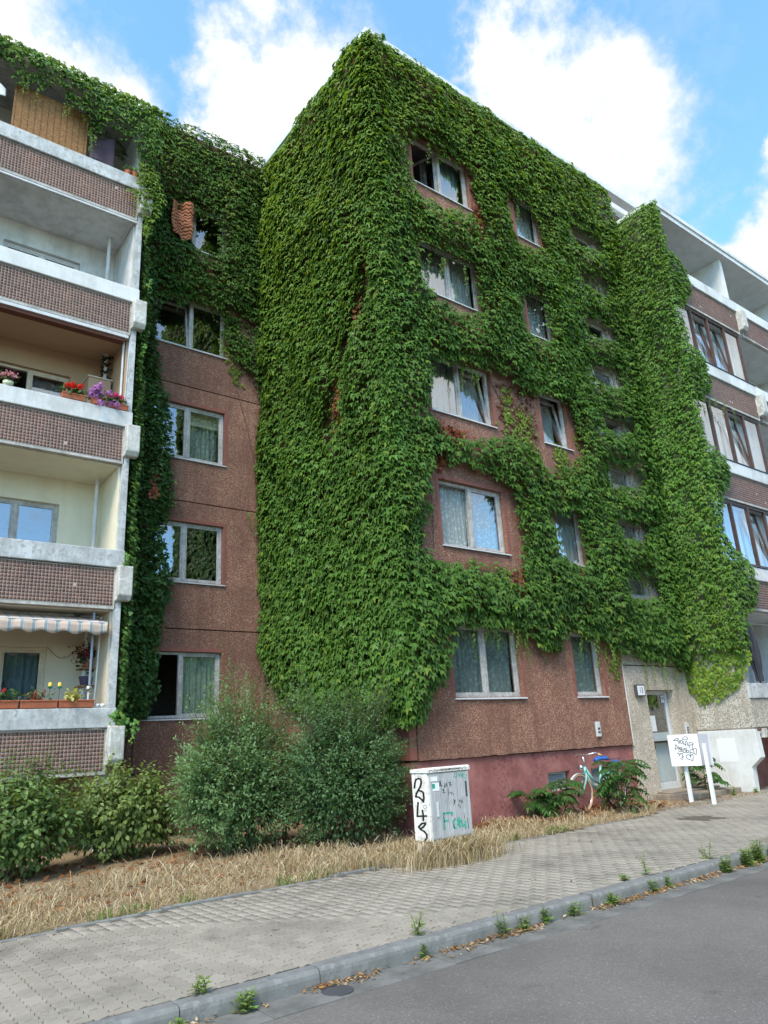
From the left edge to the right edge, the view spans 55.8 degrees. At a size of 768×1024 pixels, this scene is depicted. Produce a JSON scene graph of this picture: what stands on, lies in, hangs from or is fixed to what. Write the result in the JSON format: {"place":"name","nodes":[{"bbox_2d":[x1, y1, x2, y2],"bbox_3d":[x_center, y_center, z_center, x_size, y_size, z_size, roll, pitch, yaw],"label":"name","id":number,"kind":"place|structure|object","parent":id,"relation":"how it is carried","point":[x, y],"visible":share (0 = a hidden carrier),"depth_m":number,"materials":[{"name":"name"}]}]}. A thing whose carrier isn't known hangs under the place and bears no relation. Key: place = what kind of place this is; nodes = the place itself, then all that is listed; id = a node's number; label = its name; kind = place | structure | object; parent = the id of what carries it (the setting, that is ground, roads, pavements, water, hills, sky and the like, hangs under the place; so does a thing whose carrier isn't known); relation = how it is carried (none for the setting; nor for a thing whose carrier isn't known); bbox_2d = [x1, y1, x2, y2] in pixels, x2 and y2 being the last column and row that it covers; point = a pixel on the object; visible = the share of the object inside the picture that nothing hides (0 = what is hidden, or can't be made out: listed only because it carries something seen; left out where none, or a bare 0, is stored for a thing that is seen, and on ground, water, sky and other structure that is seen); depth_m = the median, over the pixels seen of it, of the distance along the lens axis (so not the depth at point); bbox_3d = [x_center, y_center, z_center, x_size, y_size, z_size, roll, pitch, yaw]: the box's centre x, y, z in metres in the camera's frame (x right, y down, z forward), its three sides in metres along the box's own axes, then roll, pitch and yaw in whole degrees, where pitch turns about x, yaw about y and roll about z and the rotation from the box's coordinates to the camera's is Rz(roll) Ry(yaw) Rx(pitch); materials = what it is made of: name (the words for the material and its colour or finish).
{"place":"outdoors","nodes":[
{"label":"outdoors","id":0,"kind":"place"},
{"bbox_2d":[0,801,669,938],"bbox_3d":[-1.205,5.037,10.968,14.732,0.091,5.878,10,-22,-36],"label":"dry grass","id":1,"kind":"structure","parent":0,"point":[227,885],"depth_m":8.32,"materials":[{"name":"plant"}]},
{"bbox_2d":[0,787,767,1023],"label":"pavement","id":2,"kind":"structure","parent":0,"point":[140,968],"depth_m":6.48,"materials":[{"name":"concrete"}]},
{"bbox_2d":[667,734,716,803],"bbox_3d":[6.118,5.088,14.252,0.226,1.380,0.877,8,-21,-32],"label":"white sign","id":3,"kind":"object","parent":2,"relation":"on","point":[684,750],"visible":0.9,"depth_m":14.38,"materials":[{"name":"metal"}]},
{"bbox_2d":[0,786,767,942],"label":"lawn","id":4,"kind":"structure","parent":0,"point":[69,858],"depth_m":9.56,"materials":[{"name":"plant"}]},
{"bbox_2d":[0,740,97,881],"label":"shrub","id":5,"kind":"object","parent":4,"relation":"on","point":[34,820],"visible":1,"depth_m":9.64,"materials":[{"name":"green plant"}]},
{"bbox_2d":[60,750,188,862],"bbox_3d":[-3.948,4.519,11.211,2.101,1.628,1.792,4,-19,-21],"label":"shrub","id":6,"kind":"object","parent":4,"relation":"on","point":[133,818],"visible":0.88,"depth_m":10.87,"materials":[{"name":"green plant"}]},
{"bbox_2d":[0,45,268,850],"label":"apartment building","id":7,"kind":"structure","parent":4,"relation":"on","point":[70,235],"depth_m":14.81,"materials":[{"name":"concrete"}]},
{"bbox_2d":[0,369,21,385],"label":"pink pot","id":8,"kind":"object","parent":7,"relation":"on","point":[9,376],"visible":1,"depth_m":12.96,"materials":[{"name":"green plant"}]},
{"bbox_2d":[0,688,22,708],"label":"flower box","id":9,"kind":"object","parent":7,"relation":"on","point":[10,703],"visible":1,"depth_m":11.58,"materials":[{"name":"plastic"}]},
{"bbox_2d":[0,652,37,707],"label":"curtain","id":10,"kind":"object","parent":7,"relation":"hanging from","point":[19,673],"visible":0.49,"depth_m":13.36,"materials":[{"name":"fabric"}]},
{"bbox_2d":[0,647,45,697],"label":"window","id":11,"kind":"structure","parent":7,"relation":"in","point":[42,651],"depth_m":13.29,"materials":[{"name":"white plastic"}]},
{"bbox_2d":[0,498,57,542],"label":"window","id":12,"kind":"structure","parent":7,"relation":"in","point":[15,504],"depth_m":13.92,"materials":[{"name":"white plastic"}]},
{"bbox_2d":[0,363,68,390],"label":"window","id":13,"kind":"structure","parent":7,"relation":"in","point":[30,373],"depth_m":14.74,"materials":[{"name":"white plastic"}]},
{"bbox_2d":[13,687,57,708],"bbox_3d":[-5.695,3.033,11.851,0.678,0.345,0.283,10,-22,-36],"label":"flower box","id":14,"kind":"object","parent":7,"relation":"on","point":[35,702],"visible":0.99,"depth_m":11.82,"materials":[{"name":"plastic"}]},
{"bbox_2d":[3,241,78,270],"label":"window","id":15,"kind":"structure","parent":7,"relation":"in","point":[6,244],"depth_m":15.56,"materials":[{"name":"white"}]},
{"bbox_2d":[32,378,62,396],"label":"curtain","id":16,"kind":"object","parent":7,"relation":"hanging from","point":[42,386],"visible":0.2,"depth_m":15.07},
{"bbox_2d":[11,83,88,155],"bbox_3d":[-6.896,-8.097,15.027,1.440,1.140,0.015,10,-22,-36],"label":"bamboo blind","id":17,"kind":"object","parent":7,"relation":"hanging from","point":[42,117],"visible":0.97,"depth_m":15.01,"materials":[{"name":"wicker"}]},
{"bbox_2d":[0,610,107,634],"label":"awning","id":18,"kind":"object","parent":7,"relation":"attached to","point":[76,623],"visible":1,"depth_m":12.42,"materials":[{"name":"fabric"}]},
{"bbox_2d":[0,304,124,344],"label":"rolled awning","id":19,"kind":"object","parent":7,"relation":"attached to","point":[21,313],"visible":1,"depth_m":13.96,"materials":[{"name":"fabric"}]},
{"bbox_2d":[54,381,88,401],"bbox_3d":[-5.858,-2.280,13.639,0.698,0.356,0.324,10,-22,-36],"label":"flower box","id":20,"kind":"object","parent":7,"relation":"on","point":[73,395],"visible":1,"depth_m":13.60,"materials":[{"name":"ceramic"}]},
{"bbox_2d":[57,688,94,707],"bbox_3d":[-5.186,3.124,12.233,0.572,0.348,0.387,10,-22,-36],"label":"flower box","id":21,"kind":"object","parent":7,"relation":"on","point":[73,700],"visible":0.98,"depth_m":12.16,"materials":[{"name":"ceramic"}]},
{"bbox_2d":[0,34,166,244],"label":"climbing ivy","id":22,"kind":"object","parent":7,"relation":"attached to","point":[38,58],"visible":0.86,"depth_m":15.59,"materials":[{"name":"green plant"}]},
{"bbox_2d":[88,612,95,698],"bbox_3d":[-5.113,3.033,12.582,0.043,2.610,0.043,10,-22,-36],"label":"support pole","id":23,"kind":"object","parent":7,"relation":"on","point":[91,656],"visible":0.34,"depth_m":12.72,"materials":[{"name":"white metal"}]},
{"bbox_2d":[81,374,112,406],"bbox_3d":[-5.945,-1.760,14.841,0.490,1.990,0.520,10,-22,-36],"label":"side cabinet","id":24,"kind":"object","parent":7,"relation":"on","point":[89,381],"visible":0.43,"depth_m":14.91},
{"bbox_2d":[79,382,120,408],"bbox_3d":[-5.464,-2.233,13.901,0.814,0.558,0.419,10,-22,-36],"label":"hydrangea pot","id":25,"kind":"object","parent":7,"relation":"on","point":[96,393],"visible":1,"depth_m":13.82,"materials":[{"name":"ceramic"}]},
{"bbox_2d":[89,132,114,166],"bbox_3d":[-6.037,-7.807,15.556,0.496,0.817,0.104,10,-22,-36],"label":"towel","id":26,"kind":"object","parent":7,"relation":"hanging from","point":[103,151],"visible":0.94,"depth_m":15.56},
{"bbox_2d":[105,392,129,410],"bbox_3d":[-5.253,-2.165,14.119,0.591,0.364,0.349,2,-18,-17],"label":"flower box","id":27,"kind":"object","parent":7,"relation":"on","point":[118,399],"visible":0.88,"depth_m":14.10,"materials":[{"name":"ceramic"}]},
{"bbox_2d":[0,33,271,693],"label":"climbing ivy","id":28,"kind":"object","parent":7,"relation":"attached to","point":[191,268],"visible":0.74,"depth_m":18.06,"materials":[{"name":"green plant"}]},
{"bbox_2d":[171,199,194,240],"bbox_3d":[-4.888,-7.097,17.614,0.604,1.092,0.205,10,-22,-36],"label":"patterned cloth","id":29,"kind":"object","parent":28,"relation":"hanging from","point":[182,222],"visible":1,"depth_m":17.60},
{"bbox_2d":[134,647,224,720],"bbox_3d":[-4.166,3.507,14.819,1.920,1.450,0.210,10,-22,-36],"label":"window","id":30,"kind":"structure","parent":7,"relation":"in","point":[185,652],"depth_m":14.98,"materials":[{"name":"white plastic"}]},
{"bbox_2d":[139,514,226,586],"bbox_3d":[-4.317,0.842,15.666,1.920,1.450,0.210,10,-22,-36],"label":"window","id":31,"kind":"structure","parent":7,"relation":"in","point":[183,526],"depth_m":15.87,"materials":[{"name":"white plastic"}]},
{"bbox_2d":[146,394,227,467],"bbox_3d":[-4.468,-1.822,16.513,1.920,1.450,0.210,10,-22,-36],"label":"window","id":32,"kind":"structure","parent":7,"relation":"in","point":[187,410],"depth_m":16.74,"materials":[{"name":"white plastic"}]},
{"bbox_2d":[152,285,229,359],"bbox_3d":[-4.670,-4.464,17.424,1.920,1.450,0.381,10,-22,-36],"label":"window","id":33,"kind":"structure","parent":7,"relation":"in","point":[188,322],"depth_m":17.46,"materials":[{"name":"white plastic"}]},
{"bbox_2d":[156,189,230,261],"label":"window","id":34,"kind":"structure","parent":7,"relation":"in","point":[193,239],"depth_m":18.40,"materials":[{"name":"white plastic"}]},
{"bbox_2d":[182,657,214,713],"bbox_3d":[-3.908,3.586,15.211,0.775,1.380,0.078,10,-22,-36],"label":"curtain","id":35,"kind":"object","parent":7,"relation":"hanging from","point":[202,668],"visible":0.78,"depth_m":15.20,"materials":[{"name":"fabric"}]},
{"bbox_2d":[189,425,215,461],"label":"curtain","id":36,"kind":"object","parent":7,"relation":"hanging from","point":[202,443],"visible":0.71,"depth_m":17.04,"materials":[{"name":"fabric"}]},
{"bbox_2d":[190,412,217,430],"bbox_3d":[-4.275,-2.156,17.115,0.770,0.380,0.010,10,-22,-36],"label":"roller blind","id":37,"kind":"object","parent":7,"relation":"attached to","point":[203,421],"visible":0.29,"depth_m":17.12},
{"bbox_2d":[107,217,177,807],"bbox_3d":[-4.708,-0.290,14.594,1.629,12.796,1.616,10,-22,-36],"label":"evergreen ivy","id":38,"kind":"object","parent":4,"relation":"on","point":[129,670],"visible":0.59,"depth_m":14.64,"materials":[{"name":"green plant"}]},
{"bbox_2d":[164,643,327,856],"bbox_3d":[-2.332,3.704,11.620,2.913,3.213,2.349,10,-22,-36],"label":"shrub","id":39,"kind":"object","parent":4,"relation":"on","point":[247,774],"visible":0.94,"depth_m":10.87,"materials":[{"name":"green plant"}]},
{"bbox_2d":[0,822,570,939],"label":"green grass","id":40,"kind":"structure","parent":4,"relation":"on","point":[194,898],"depth_m":7.43,"materials":[{"name":"plant"}]},
{"bbox_2d":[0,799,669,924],"bbox_3d":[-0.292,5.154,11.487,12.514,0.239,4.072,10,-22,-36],"label":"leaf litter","id":41,"kind":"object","parent":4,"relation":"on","point":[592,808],"visible":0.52,"depth_m":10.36,"materials":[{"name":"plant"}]},
{"bbox_2d":[270,649,419,848],"bbox_3d":[-0.746,3.682,11.477,2.441,2.980,2.020,10,-22,-36],"label":"shrub","id":42,"kind":"object","parent":4,"relation":"on","point":[339,788],"visible":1,"depth_m":10.95,"materials":[{"name":"green plant"}]},
{"bbox_2d":[410,764,472,858],"bbox_3d":[0.761,3.899,9.287,0.744,1.215,0.346,10,-22,-36],"label":"street cabinet","id":43,"kind":"object","parent":4,"relation":"on","point":[441,803],"visible":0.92,"depth_m":9.18,"materials":[{"name":"white plastic"}]},
{"bbox_2d":[393,828,520,874],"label":"dry grass","id":44,"kind":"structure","parent":4,"relation":"on","point":[472,846],"depth_m":8.79,"materials":[{"name":"plant"}]},
{"bbox_2d":[198,27,767,836],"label":"apartment building","id":45,"kind":"structure","parent":4,"relation":"on","point":[540,725],"depth_m":16.29,"materials":[{"name":"concrete"}]},
{"bbox_2d":[252,29,424,820],"bbox_3d":[-1.437,-2.311,15.610,0.846,16.702,5.319,10,-22,-36],"label":"climbing ivy","id":46,"kind":"object","parent":45,"relation":"attached to","point":[382,606],"visible":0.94,"depth_m":15.06,"materials":[{"name":"green plant"}]},
{"bbox_2d":[419,246,444,296],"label":"curtain","id":47,"kind":"object","parent":45,"relation":"hanging from","point":[435,279],"visible":0.48,"depth_m":16.07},
{"bbox_2d":[429,360,448,411],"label":"curtain","id":48,"kind":"object","parent":45,"relation":"hanging from","point":[439,394],"visible":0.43,"depth_m":15.39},
{"bbox_2d":[407,129,473,212],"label":"window","id":49,"kind":"structure","parent":45,"relation":"in","point":[435,163],"depth_m":17.05,"materials":[{"name":"white plastic"}]},
{"bbox_2d":[432,161,457,201],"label":"curtain","id":50,"kind":"object","parent":45,"relation":"hanging from","point":[448,181],"visible":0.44,"depth_m":17.48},
{"bbox_2d":[415,232,484,314],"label":"window","id":51,"kind":"structure","parent":45,"relation":"in","point":[447,282],"depth_m":16.17,"materials":[{"name":"white plastic"}]},
{"bbox_2d":[439,485,466,545],"bbox_3d":[1.299,0.045,14.289,0.820,1.400,0.077,10,-22,-36],"label":"curtain","id":52,"kind":"object","parent":45,"relation":"hanging from","point":[452,515],"visible":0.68,"depth_m":14.32,"materials":[{"name":"fabric"}]},
{"bbox_2d":[442,259,470,306],"bbox_3d":[1.667,-5.166,16.476,0.820,1.400,0.079,10,-22,-36],"label":"curtain","id":53,"kind":"object","parent":45,"relation":"hanging from","point":[460,291],"visible":0.55,"depth_m":16.53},
{"bbox_2d":[425,348,497,428],"bbox_3d":[1.542,-2.549,15.299,1.930,1.450,0.381,10,-22,-36],"label":"window","id":54,"kind":"structure","parent":45,"relation":"in","point":[454,373],"depth_m":15.54,"materials":[{"name":"white plastic"}]},
{"bbox_2d":[447,366,478,420],"bbox_3d":[1.721,-2.458,15.749,0.820,1.400,0.078,10,-22,-36],"label":"curtain","id":55,"kind":"object","parent":45,"relation":"hanging from","point":[469,401],"visible":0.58,"depth_m":15.81,"materials":[{"name":"fabric"}]},
{"bbox_2d":[451,630,481,692],"bbox_3d":[1.450,2.709,13.441,0.820,1.400,0.079,10,-22,-36],"label":"curtain","id":56,"kind":"object","parent":45,"relation":"hanging from","point":[467,677],"visible":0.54,"depth_m":13.47,"materials":[{"name":"fabric"}]},
{"bbox_2d":[434,473,511,555],"bbox_3d":[1.744,0.093,14.388,1.930,1.450,0.210,10,-22,-36],"label":"window","id":57,"kind":"structure","parent":45,"relation":"in","point":[468,490],"depth_m":14.51,"materials":[{"name":"white plastic"}]},
{"bbox_2d":[463,490,496,549],"bbox_3d":[1.969,0.163,14.782,0.820,1.400,0.076,10,-22,-36],"label":"curtain","id":58,"kind":"object","parent":45,"relation":"hanging from","point":[483,521],"visible":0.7,"depth_m":14.81,"materials":[{"name":"fabric"}]},
{"bbox_2d":[448,620,527,699],"bbox_3d":[1.895,2.757,13.541,1.930,1.450,0.210,10,-22,-36],"label":"window","id":59,"kind":"structure","parent":45,"relation":"in","point":[485,692],"depth_m":13.61,"materials":[{"name":"white plastic"}]},
{"bbox_2d":[477,631,511,691],"bbox_3d":[2.119,2.828,13.935,0.820,1.400,0.079,10,-22,-36],"label":"curtain","id":60,"kind":"object","parent":45,"relation":"hanging from","point":[498,669],"visible":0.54,"depth_m":13.96,"materials":[{"name":"fabric"}]},
{"bbox_2d":[514,203,532,241],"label":"curtain","id":61,"kind":"object","parent":45,"relation":"hanging from","point":[524,228],"visible":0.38,"depth_m":18.89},
{"bbox_2d":[358,30,694,731],"bbox_3d":[3.507,-3.071,16.540,9.132,15.212,0.633,10,-22,-36],"label":"climbing ivy","id":62,"kind":"object","parent":45,"relation":"attached to","point":[516,601],"visible":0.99,"depth_m":16.10,"materials":[{"name":"green plant"}]},
{"bbox_2d":[510,190,543,249],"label":"window","id":63,"kind":"structure","parent":45,"relation":"in","point":[524,205],"depth_m":18.78,"materials":[{"name":"white glass"}]},
{"bbox_2d":[526,295,545,338],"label":"curtain","id":64,"kind":"object","parent":45,"relation":"hanging from","point":[535,315],"visible":0.4,"depth_m":18.03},
{"bbox_2d":[522,284,556,344],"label":"window","id":65,"kind":"structure","parent":45,"relation":"in","point":[549,335],"depth_m":17.98,"materials":[{"name":"white glass"}]},
{"bbox_2d":[539,397,553,443],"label":"curtain","id":66,"kind":"object","parent":45,"relation":"hanging from","point":[547,422],"visible":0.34,"depth_m":17.39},
{"bbox_2d":[536,387,573,451],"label":"window","id":67,"kind":"structure","parent":45,"relation":"in","point":[562,435],"depth_m":17.19,"materials":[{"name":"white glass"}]},
{"bbox_2d":[548,771,565,790],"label":"cellar window","id":68,"kind":"structure","parent":45,"relation":"in","point":[552,776],"depth_m":13.98,"materials":[{"name":"glass"}]},
{"bbox_2d":[554,512,577,561],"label":"curtain","id":69,"kind":"object","parent":45,"relation":"hanging from","point":[565,535],"visible":0.47,"depth_m":16.33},
{"bbox_2d":[552,500,589,566],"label":"window","id":70,"kind":"structure","parent":45,"relation":"in","point":[580,556],"depth_m":16.33,"materials":[{"name":"white glass"}]},
{"bbox_2d":[570,637,595,691],"bbox_3d":[4.142,3.137,15.432,0.850,1.500,0.074,10,-22,-36],"label":"curtain","id":71,"kind":"object","parent":45,"relation":"hanging from","point":[584,677],"visible":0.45,"depth_m":15.46,"materials":[{"name":"fabric"}]},
{"bbox_2d":[567,627,609,697],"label":"window","id":72,"kind":"structure","parent":45,"relation":"in","point":[598,694],"depth_m":15.36,"materials":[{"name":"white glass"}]},
{"bbox_2d":[646,691,681,789],"bbox_3d":[6.199,5.120,16.343,1.072,2.115,0.060,10,-22,-36],"label":"door","id":73,"kind":"structure","parent":45,"relation":"in","point":[667,772],"depth_m":16.32,"materials":[{"name":"white glass"}]},
{"bbox_2d":[606,198,760,707],"bbox_3d":[8.018,-2.047,18.516,2.802,13.551,1.579,-4,-18,2],"label":"climbing ivy","id":74,"kind":"object","parent":45,"relation":"attached to","point":[702,638],"visible":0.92,"depth_m":17.89,"materials":[{"name":"green plant"}]},
{"bbox_2d":[684,316,704,357],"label":"curtain","id":75,"kind":"object","parent":45,"relation":"hanging from","point":[697,336],"visible":0.3,"depth_m":20.31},
{"bbox_2d":[701,327,720,367],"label":"curtain","id":76,"kind":"object","parent":45,"relation":"hanging from","point":[714,347],"visible":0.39,"depth_m":20.74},
{"bbox_2d":[674,301,748,381],"bbox_3d":[9.051,-4.654,20.320,3.570,1.675,0.303,10,-22,-36],"label":"window","id":77,"kind":"structure","parent":45,"relation":"in","point":[710,351],"depth_m":20.46,"materials":[{"name":"white glass"}]},
{"bbox_2d":[701,406,724,457],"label":"curtain","id":78,"kind":"object","parent":45,"relation":"hanging from","point":[707,424],"visible":0.49,"depth_m":19.32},
{"bbox_2d":[715,333,736,375],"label":"curtain","id":79,"kind":"object","parent":45,"relation":"hanging from","point":[720,341],"visible":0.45,"depth_m":21.20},
{"bbox_2d":[692,394,767,472],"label":"window","id":80,"kind":"structure","parent":45,"relation":"in","point":[730,441],"depth_m":19.71,"materials":[{"name":"white glass"}]},
{"bbox_2d":[720,414,741,463],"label":"curtain","id":81,"kind":"object","parent":45,"relation":"hanging from","point":[728,453],"visible":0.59,"depth_m":19.85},
{"bbox_2d":[721,506,745,559],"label":"curtain","id":82,"kind":"object","parent":45,"relation":"hanging from","point":[728,527],"visible":0.44,"depth_m":18.48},
{"bbox_2d":[716,497,767,567],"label":"window","id":83,"kind":"structure","parent":45,"relation":"in","point":[751,540],"depth_m":18.55,"materials":[{"name":"white glass"}]},
{"bbox_2d":[735,421,758,469],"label":"curtain","id":84,"kind":"object","parent":45,"relation":"hanging from","point":[739,427],"visible":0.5,"depth_m":20.40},
{"bbox_2d":[740,511,764,565],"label":"curtain","id":85,"kind":"object","parent":45,"relation":"hanging from","point":[751,556],"visible":0.56,"depth_m":18.99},
{"bbox_2d":[745,619,764,682],"bbox_3d":[8.527,3.203,16.754,0.384,1.624,0.254,10,-22,-36],"label":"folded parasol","id":86,"kind":"object","parent":45,"relation":"on","point":[756,663],"visible":0.66,"depth_m":16.63,"materials":[{"name":"fabric"}]},
{"bbox_2d":[755,516,767,566],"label":"curtain","id":87,"kind":"object","parent":45,"relation":"hanging from","point":[760,522],"visible":0.62,"depth_m":19.45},
{"bbox_2d":[505,788,559,817],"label":"tree seedling","id":88,"kind":"object","parent":4,"relation":"on","point":[535,805],"visible":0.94,"depth_m":12.60,"materials":[{"name":"green plant"}]},
{"bbox_2d":[526,778,586,818],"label":"tree seedling","id":89,"kind":"object","parent":4,"relation":"on","point":[560,799],"visible":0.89,"depth_m":12.78,"materials":[{"name":"green plant"}]},
{"bbox_2d":[568,752,626,810],"bbox_3d":[4.092,5.151,13.899,1.750,1.063,0.610,10,-22,-36],"label":"bicycle","id":90,"kind":"object","parent":4,"relation":"on","point":[584,775],"visible":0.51,"depth_m":13.75,"materials":[{"name":"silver metal"}]},
{"bbox_2d":[592,759,650,811],"bbox_3d":[4.391,5.036,13.323,1.064,0.942,1.152,1,-18,-12],"label":"tree seedling","id":91,"kind":"object","parent":4,"relation":"on","point":[607,784],"visible":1,"depth_m":13.18,"materials":[{"name":"green plant"}]},
{"bbox_2d":[653,785,741,800],"bbox_3d":[6.652,6.095,15.706,2.070,0.185,1.170,10,-22,-36],"label":"entrance step","id":92,"kind":"object","parent":4,"relation":"on","point":[681,793],"visible":0.52,"depth_m":15.29,"materials":[{"name":"concrete"}]},
{"bbox_2d":[681,758,732,788],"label":"tree seedling","id":93,"kind":"object","parent":4,"relation":"on","point":[714,774],"visible":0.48,"depth_m":15.75,"materials":[{"name":"green plant"}]},
{"bbox_2d":[0,0,767,277],"label":"sky","id":94,"kind":"structure","parent":0,"point":[666,101],"materials":[{"name":"blue"}]},
{"bbox_2d":[196,859,767,1023],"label":"gutter","id":95,"kind":"object","parent":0,"point":[284,1007],"visible":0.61,"depth_m":5.47,"materials":[{"name":"concrete"}]},
{"bbox_2d":[230,985,258,1013],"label":"kerb weed","id":96,"kind":"object","parent":95,"relation":"on","point":[247,1003],"visible":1,"depth_m":4.56,"materials":[{"name":"green plant"}]},
{"bbox_2d":[321,984,353,995],"bbox_3d":[-0.311,3.216,4.842,0.220,0.043,0.220,10,-22,-36],"label":"gutter cap","id":97,"kind":"object","parent":95,"relation":"on","point":[339,990],"visible":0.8,"depth_m":4.83,"materials":[{"name":"metal"}]},
{"bbox_2d":[185,857,767,1023],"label":"gutter litter","id":98,"kind":"object","parent":95,"relation":"on","point":[518,931],"visible":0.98,"depth_m":5.94,"materials":[{"name":"plant"}]},
{"bbox_2d":[738,847,756,866],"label":"kerb weed","id":99,"kind":"object","parent":95,"relation":"on","point":[746,860],"visible":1,"depth_m":8.24,"materials":[{"name":"green plant"}]},
{"bbox_2d":[749,838,766,862],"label":"kerb weed","id":100,"kind":"object","parent":95,"relation":"on","point":[758,854],"visible":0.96,"depth_m":8.43,"materials":[{"name":"green plant"}]},
{"bbox_2d":[262,870,767,1023],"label":"road","id":101,"kind":"structure","parent":0,"point":[699,957],"depth_m":4.84,"materials":[{"name":"asphalt"}]},
{"label":"ground","id":102,"kind":"structure","parent":0,"visible":0},
{"bbox_2d":[85,844,767,1023],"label":"kerb","id":103,"kind":"structure","parent":102,"relation":"on","point":[201,1007],"depth_m":5.30,"materials":[{"name":"concrete"}]},
{"bbox_2d":[186,975,212,994],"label":"kerb weed","id":104,"kind":"object","parent":103,"relation":"on","point":[198,983],"visible":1,"depth_m":4.62,"materials":[{"name":"green plant"}]},
{"bbox_3d":[-5.485,2.826,13.358,0.170,0.100,0.170,10,-22,-36],"label":"pot","id":105,"kind":"object","parent":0,"visible":0},
{"bbox_2d":[63,638,96,673],"bbox_3d":[-5.470,2.654,13.339,0.520,0.660,0.642,-10,-19,20],"label":"flower bunch","id":106,"kind":"object","parent":105,"relation":"in","point":[82,655],"visible":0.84,"depth_m":13.29,"materials":[{"name":"red plant"}]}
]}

